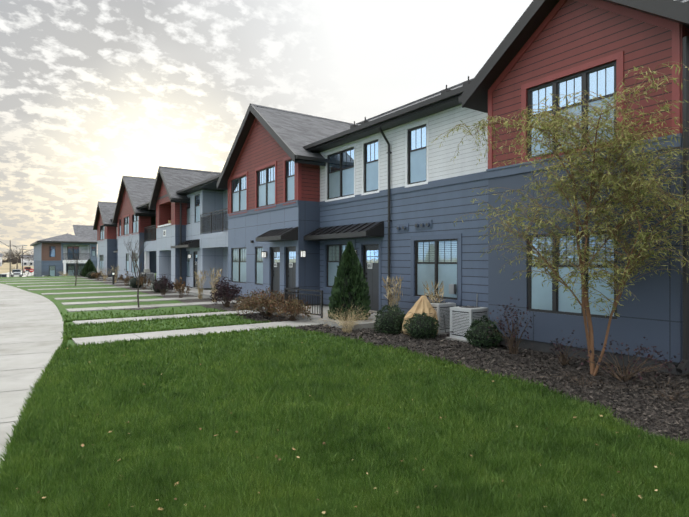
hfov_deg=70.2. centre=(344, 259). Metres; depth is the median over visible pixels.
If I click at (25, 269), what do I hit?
red car
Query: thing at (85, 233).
building roof
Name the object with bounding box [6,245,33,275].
utility pole
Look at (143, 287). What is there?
hydrangea shrub
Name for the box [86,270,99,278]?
boxwood shrub
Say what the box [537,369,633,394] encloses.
fallen leaves
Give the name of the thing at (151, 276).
ac unit
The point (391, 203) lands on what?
townhouse row
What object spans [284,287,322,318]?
patio railing
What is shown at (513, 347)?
ninebark shrub
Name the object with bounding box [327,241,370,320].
arborvitae shrub
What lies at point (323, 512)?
fallen leaves
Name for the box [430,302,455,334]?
ac unit
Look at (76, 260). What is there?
bare tree
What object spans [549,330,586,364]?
ninebark shrub
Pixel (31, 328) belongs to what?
sidewalks
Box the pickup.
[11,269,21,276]
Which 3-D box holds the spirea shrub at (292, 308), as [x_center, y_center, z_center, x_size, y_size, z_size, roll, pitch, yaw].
[-1.560,1.452,14.436,1.270,0.774,1.722,0,0,-35]
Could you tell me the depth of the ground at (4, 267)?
19.24 m
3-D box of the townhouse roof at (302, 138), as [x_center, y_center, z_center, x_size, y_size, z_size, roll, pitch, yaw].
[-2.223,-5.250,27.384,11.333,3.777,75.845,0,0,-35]
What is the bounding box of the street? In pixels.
[2,268,33,276]
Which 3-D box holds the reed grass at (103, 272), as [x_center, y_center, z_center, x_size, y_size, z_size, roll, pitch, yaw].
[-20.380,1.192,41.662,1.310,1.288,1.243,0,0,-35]
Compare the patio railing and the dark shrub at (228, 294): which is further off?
the dark shrub at (228, 294)
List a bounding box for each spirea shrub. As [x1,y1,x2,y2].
[91,272,107,279]
[229,286,296,316]
[268,295,312,320]
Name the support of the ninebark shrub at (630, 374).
on the mulch bed
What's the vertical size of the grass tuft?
0.782 m
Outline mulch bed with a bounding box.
[75,276,688,442]
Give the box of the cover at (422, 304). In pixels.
[401,296,440,335]
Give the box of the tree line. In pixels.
[2,248,33,268]
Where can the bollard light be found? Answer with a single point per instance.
(113, 278)
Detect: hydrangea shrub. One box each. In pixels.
[119,269,134,285]
[136,274,151,289]
[173,277,189,297]
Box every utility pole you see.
[0,240,26,276]
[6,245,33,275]
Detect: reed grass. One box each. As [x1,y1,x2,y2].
[98,267,111,280]
[111,265,119,282]
[194,270,206,298]
[207,268,222,301]
[382,275,403,310]
[422,281,445,302]
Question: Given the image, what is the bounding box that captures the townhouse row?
[97,0,688,375]
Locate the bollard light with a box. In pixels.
[112,272,114,283]
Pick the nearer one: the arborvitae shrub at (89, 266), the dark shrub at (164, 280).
the dark shrub at (164, 280)
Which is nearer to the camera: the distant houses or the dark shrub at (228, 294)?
the dark shrub at (228, 294)
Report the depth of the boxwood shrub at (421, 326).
11.26 m
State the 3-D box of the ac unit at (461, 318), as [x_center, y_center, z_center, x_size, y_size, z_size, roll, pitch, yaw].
[2.738,1.449,11.074,0.994,0.765,0.740,0,0,-35]
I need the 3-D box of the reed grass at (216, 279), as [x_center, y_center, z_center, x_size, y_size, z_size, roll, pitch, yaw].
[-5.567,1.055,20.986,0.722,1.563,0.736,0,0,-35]
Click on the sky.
(94, 94)
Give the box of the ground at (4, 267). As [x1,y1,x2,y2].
[0,259,638,486]
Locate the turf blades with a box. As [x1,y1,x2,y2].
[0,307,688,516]
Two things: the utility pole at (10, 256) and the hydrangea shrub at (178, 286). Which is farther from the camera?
the utility pole at (10, 256)
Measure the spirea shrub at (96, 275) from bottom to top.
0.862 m
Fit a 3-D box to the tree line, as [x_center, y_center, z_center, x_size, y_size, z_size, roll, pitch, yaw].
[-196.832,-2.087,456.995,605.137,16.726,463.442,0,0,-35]
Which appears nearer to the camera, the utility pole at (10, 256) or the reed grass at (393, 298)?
the reed grass at (393, 298)
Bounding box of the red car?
[23,267,30,272]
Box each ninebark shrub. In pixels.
[484,297,538,353]
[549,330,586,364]
[568,335,686,384]
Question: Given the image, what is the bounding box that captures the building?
[34,243,96,276]
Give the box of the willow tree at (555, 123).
[426,62,688,375]
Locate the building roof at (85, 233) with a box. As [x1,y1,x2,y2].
[30,225,96,245]
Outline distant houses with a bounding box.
[0,253,33,265]
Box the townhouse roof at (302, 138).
[93,0,688,229]
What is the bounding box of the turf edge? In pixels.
[0,310,290,491]
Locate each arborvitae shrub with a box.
[82,259,96,276]
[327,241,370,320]
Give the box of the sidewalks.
[0,277,380,463]
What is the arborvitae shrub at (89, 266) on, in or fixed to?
on the mulch bed
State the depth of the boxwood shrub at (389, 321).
11.99 m
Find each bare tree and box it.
[66,243,82,285]
[124,234,146,307]
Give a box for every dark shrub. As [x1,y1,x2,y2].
[152,274,173,294]
[209,276,241,306]
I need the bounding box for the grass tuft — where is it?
[312,304,373,332]
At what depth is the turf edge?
11.27 m
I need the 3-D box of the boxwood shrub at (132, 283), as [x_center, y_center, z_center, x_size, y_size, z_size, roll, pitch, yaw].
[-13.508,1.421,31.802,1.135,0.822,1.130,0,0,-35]
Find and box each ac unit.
[142,273,154,282]
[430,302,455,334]
[443,306,487,342]
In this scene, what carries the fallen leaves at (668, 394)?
on the mulch bed
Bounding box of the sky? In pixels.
[0,0,532,258]
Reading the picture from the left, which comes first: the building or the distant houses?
the distant houses
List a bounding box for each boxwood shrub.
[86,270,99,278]
[127,276,144,287]
[150,278,166,292]
[372,305,405,334]
[403,312,439,339]
[464,315,502,347]
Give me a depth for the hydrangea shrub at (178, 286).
23.13 m
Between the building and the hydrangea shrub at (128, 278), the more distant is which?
the building
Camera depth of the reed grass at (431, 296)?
12.39 m
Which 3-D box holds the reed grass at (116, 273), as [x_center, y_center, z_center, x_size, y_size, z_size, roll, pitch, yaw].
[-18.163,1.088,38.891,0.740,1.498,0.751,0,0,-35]
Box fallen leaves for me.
[16,306,672,515]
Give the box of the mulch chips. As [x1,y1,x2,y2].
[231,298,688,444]
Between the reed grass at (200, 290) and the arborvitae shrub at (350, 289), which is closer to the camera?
the arborvitae shrub at (350, 289)
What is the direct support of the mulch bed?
on the ground at (4, 267)
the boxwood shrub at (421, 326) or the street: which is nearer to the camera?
the boxwood shrub at (421, 326)

